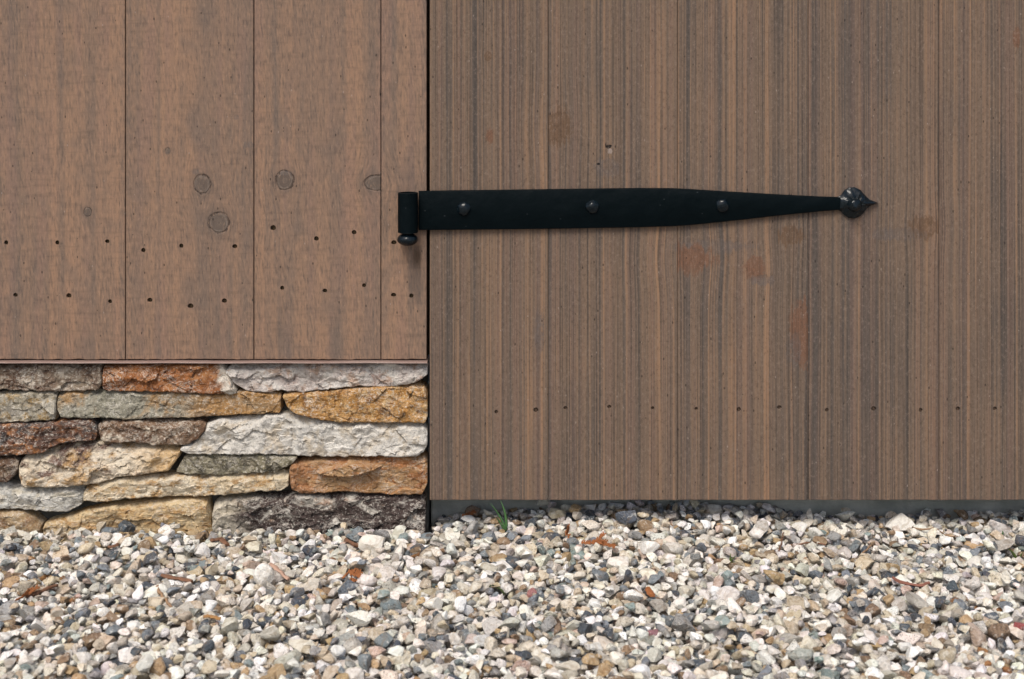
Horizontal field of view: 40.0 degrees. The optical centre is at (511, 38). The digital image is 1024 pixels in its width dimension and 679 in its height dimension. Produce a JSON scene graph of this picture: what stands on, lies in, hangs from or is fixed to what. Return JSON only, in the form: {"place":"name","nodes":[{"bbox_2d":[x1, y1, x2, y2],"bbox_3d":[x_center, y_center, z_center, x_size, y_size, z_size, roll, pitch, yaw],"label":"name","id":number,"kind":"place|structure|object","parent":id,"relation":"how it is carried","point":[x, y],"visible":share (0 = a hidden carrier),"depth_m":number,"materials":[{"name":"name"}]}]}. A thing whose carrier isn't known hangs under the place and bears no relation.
{"place":"outdoors","nodes":[
{"label":"outdoors","id":0,"kind":"place"},
{"bbox_2d":[0,500,1023,678],"bbox_3d":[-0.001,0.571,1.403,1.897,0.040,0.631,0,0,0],"label":"gravel","id":1,"kind":"structure","parent":0,"point":[537,648],"depth_m":1.43,"materials":[{"name":"grey gravel"}]},
{"bbox_2d":[15,584,39,600],"bbox_3d":[-0.495,0.565,1.437,0.014,0.013,0.027,0,0,21],"label":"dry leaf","id":2,"kind":"object","parent":1,"relation":"on","point":[29,591],"visible":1,"depth_m":1.44,"materials":[{"name":"brown plant"}]},
{"bbox_2d":[25,584,57,597],"bbox_3d":[-0.485,0.570,1.454,0.006,0.006,0.039,0,0,39],"label":"twig","id":3,"kind":"object","parent":1,"relation":"on","point":[36,593],"visible":1,"depth_m":1.45,"materials":[{"name":"brown wood"}]},
{"bbox_2d":[108,543,118,548],"bbox_3d":[-0.446,0.567,1.574,0.011,0.004,0.014,0,0,0],"label":"bark chip","id":4,"kind":"object","parent":1,"relation":"on","point":[113,546],"visible":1,"depth_m":1.57,"materials":[{"name":"brown wood"}]},
{"bbox_2d":[143,552,158,565],"bbox_3d":[-0.393,0.566,1.531,0.016,0.015,0.015,0,0,-24],"label":"pebble","id":5,"kind":"object","parent":1,"relation":"on","point":[150,558],"visible":1,"depth_m":1.53,"materials":[{"name":"grey stone"}]},
{"bbox_2d":[154,584,172,607],"bbox_3d":[-0.354,0.565,1.428,0.005,0.010,0.048,0,0,-32],"label":"twig","id":6,"kind":"object","parent":1,"relation":"on","point":[161,594],"visible":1,"depth_m":1.43,"materials":[{"name":"beige wood"}]},
{"bbox_2d":[160,573,192,582],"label":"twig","id":7,"kind":"object","parent":1,"relation":"on","point":[167,576],"visible":0.99,"depth_m":1.48,"materials":[{"name":"brown wood"}]},
{"bbox_2d":[203,614,220,619],"bbox_3d":[-0.291,0.562,1.367,0.017,0.006,0.008,0,0,0],"label":"bark chip","id":8,"kind":"object","parent":1,"relation":"on","point":[212,617],"visible":1,"depth_m":1.36,"materials":[{"name":"orange wood"}]},
{"bbox_2d":[0,355,430,546],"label":"stone wall","id":9,"kind":"structure","parent":1,"relation":"on","point":[323,448],"depth_m":1.65,"materials":[{"name":"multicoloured stone"}]},
{"bbox_2d":[0,0,429,363],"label":"plank wall","id":10,"kind":"structure","parent":9,"relation":"on","point":[204,181],"depth_m":1.65,"materials":[{"name":"wood"}]},
{"bbox_2d":[398,0,1023,499],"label":"wooden gate","id":11,"kind":"structure","parent":10,"relation":"attached to","point":[726,248],"depth_m":1.65,"materials":[{"name":"brown wood"}]},
{"bbox_2d":[210,537,229,545],"bbox_3d":[-0.332,0.573,1.603,0.022,0.008,0.018,0,0,40],"label":"bark chip","id":12,"kind":"object","parent":1,"relation":"on","point":[222,540],"visible":1,"depth_m":1.60,"materials":[{"name":"brown wood"}]},
{"bbox_2d":[253,563,273,587],"bbox_3d":[-0.261,0.566,1.482,0.021,0.027,0.014,0,0,0],"label":"pebble","id":13,"kind":"object","parent":1,"relation":"on","point":[263,573],"visible":1,"depth_m":1.48,"materials":[{"name":"white stone"}]},
{"bbox_2d":[269,563,289,580],"bbox_3d":[-0.250,0.572,1.510,0.030,0.013,0.008,0,0,41],"label":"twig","id":14,"kind":"object","parent":1,"relation":"on","point":[281,572],"visible":0.98,"depth_m":1.51,"materials":[{"name":"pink wood"}]},
{"bbox_2d":[338,579,358,593],"bbox_3d":[-0.169,0.569,1.460,0.023,0.016,0.014,0,0,0],"label":"pebble","id":15,"kind":"object","parent":1,"relation":"on","point":[347,585],"visible":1,"depth_m":1.46,"materials":[{"name":"grey stone"}]},
{"bbox_2d":[344,538,357,546],"bbox_3d":[-0.176,0.569,1.589,0.041,0.011,0.011,0,0,39],"label":"chip","id":16,"kind":"object","parent":1,"relation":"on","point":[352,543],"visible":0.54,"depth_m":1.59,"materials":[{"name":"brown plant"}]},
{"bbox_2d":[341,568,362,581],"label":"dry leaf","id":17,"kind":"object","parent":1,"relation":"on","point":[357,573],"visible":0.98,"depth_m":1.49,"materials":[{"name":"orange plant"}]},
{"bbox_2d":[358,534,384,550],"bbox_3d":[-0.156,0.560,1.565,0.030,0.017,0.020,0,0,0],"label":"pebble","id":18,"kind":"object","parent":1,"relation":"on","point":[369,542],"visible":1,"depth_m":1.56,"materials":[{"name":"white stone"}]},
{"bbox_2d":[462,509,475,515],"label":"conifer sprig","id":19,"kind":"object","parent":1,"relation":"on","point":[471,512],"visible":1,"depth_m":1.69,"materials":[{"name":"brown plant"}]},
{"bbox_2d":[464,520,478,536],"bbox_3d":[-0.046,0.567,1.628,0.012,0.019,0.021,0,0,37],"label":"pebble","id":20,"kind":"object","parent":1,"relation":"on","point":[472,528],"visible":1,"depth_m":1.62,"materials":[{"name":"white stone"}]},
{"bbox_2d":[490,500,507,531],"bbox_3d":[-0.015,0.556,1.639,0.018,0.036,0.011,0,0,-27],"label":"grass tuft","id":21,"kind":"object","parent":1,"relation":"on","point":[504,526],"visible":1,"depth_m":1.64,"materials":[{"name":"green plant"}]},
{"bbox_2d":[527,587,536,597],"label":"pebble","id":22,"kind":"object","parent":1,"relation":"on","point":[531,591],"visible":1,"depth_m":1.45,"materials":[{"name":"pink stone"}]},
{"bbox_2d":[565,524,570,537],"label":"conifer sprig","id":23,"kind":"object","parent":1,"relation":"on","point":[567,531],"visible":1,"depth_m":1.59,"materials":[{"name":"brown plant"}]},
{"bbox_2d":[581,532,616,547],"bbox_3d":[0.101,0.558,1.562,0.050,0.014,0.020,0,0,44],"label":"conifer sprig","id":24,"kind":"object","parent":1,"relation":"on","point":[600,541],"visible":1,"depth_m":1.57,"materials":[{"name":"orange plant"}]},
{"bbox_2d":[615,510,636,523],"bbox_3d":[0.134,0.560,1.651,0.026,0.014,0.016,0,0,16],"label":"pebble","id":25,"kind":"object","parent":1,"relation":"on","point":[627,517],"visible":1,"depth_m":1.65,"materials":[{"name":"grey stone"}]},
{"bbox_2d":[637,541,659,553],"bbox_3d":[0.151,0.560,1.555,0.018,0.014,0.023,0,0,-26],"label":"pebble","id":26,"kind":"object","parent":1,"relation":"on","point":[645,547],"visible":1,"depth_m":1.55,"materials":[{"name":"white stone"}]},
{"bbox_2d":[645,586,654,596],"bbox_3d":[0.141,0.566,1.440,0.010,0.006,0.014,0,0,0],"label":"bark chip","id":27,"kind":"object","parent":1,"relation":"on","point":[649,591],"visible":1,"depth_m":1.44,"materials":[{"name":"orange wood"}]},
{"bbox_2d":[647,629,657,635],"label":"pebble","id":28,"kind":"object","parent":1,"relation":"on","point":[654,632],"visible":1,"depth_m":1.36,"materials":[{"name":"pink stone"}]},
{"bbox_2d":[721,570,732,580],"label":"pebble","id":29,"kind":"object","parent":1,"relation":"on","point":[726,574],"visible":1,"depth_m":1.46,"materials":[{"name":"grey stone"}]},
{"bbox_2d":[431,499,1023,526],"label":"concrete footing","id":30,"kind":"object","parent":1,"relation":"on","point":[447,508],"visible":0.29,"depth_m":1.72,"materials":[{"name":"grey concrete"}]},
{"bbox_2d":[778,532,783,550],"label":"twig","id":31,"kind":"object","parent":1,"relation":"on","point":[781,542],"visible":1,"depth_m":1.59,"materials":[{"name":"beige wood"}]},
{"bbox_2d":[790,542,825,545],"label":"twig","id":32,"kind":"object","parent":1,"relation":"on","point":[810,542],"visible":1,"depth_m":1.59,"materials":[{"name":"beige wood"}]},
{"bbox_2d":[885,513,914,530],"bbox_3d":[0.456,0.570,1.660,0.036,0.018,0.024,0,0,0],"label":"pebble","id":33,"kind":"object","parent":1,"relation":"on","point":[902,521],"visible":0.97,"depth_m":1.65,"materials":[{"name":"white stone"}]},
{"bbox_2d":[892,576,929,586],"bbox_3d":[0.414,0.566,1.465,0.039,0.004,0.014,0,0,24],"label":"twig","id":34,"kind":"object","parent":1,"relation":"on","point":[908,583],"visible":1,"depth_m":1.46,"materials":[{"name":"brown wood"}]},
{"bbox_2d":[909,613,921,621],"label":"pebble","id":35,"kind":"object","parent":1,"relation":"on","point":[913,616],"visible":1,"depth_m":1.38,"materials":[{"name":"grey stone"}]},
{"bbox_2d":[912,526,957,536],"bbox_3d":[0.489,0.569,1.624,0.054,0.007,0.008,0,0,26],"label":"twig","id":36,"kind":"object","parent":1,"relation":"on","point":[930,528],"visible":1,"depth_m":1.63,"materials":[{"name":"brown wood"}]},
{"bbox_2d":[1008,549,1022,557],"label":"grass tuft","id":37,"kind":"object","parent":1,"relation":"on","point":[1013,554],"visible":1,"depth_m":1.57,"materials":[{"name":"green plant"}]},
{"bbox_2d":[1013,622,1023,630],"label":"pebble","id":38,"kind":"object","parent":1,"relation":"on","point":[1019,625],"visible":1,"depth_m":1.34,"materials":[{"name":"pink stone"}]}
]}

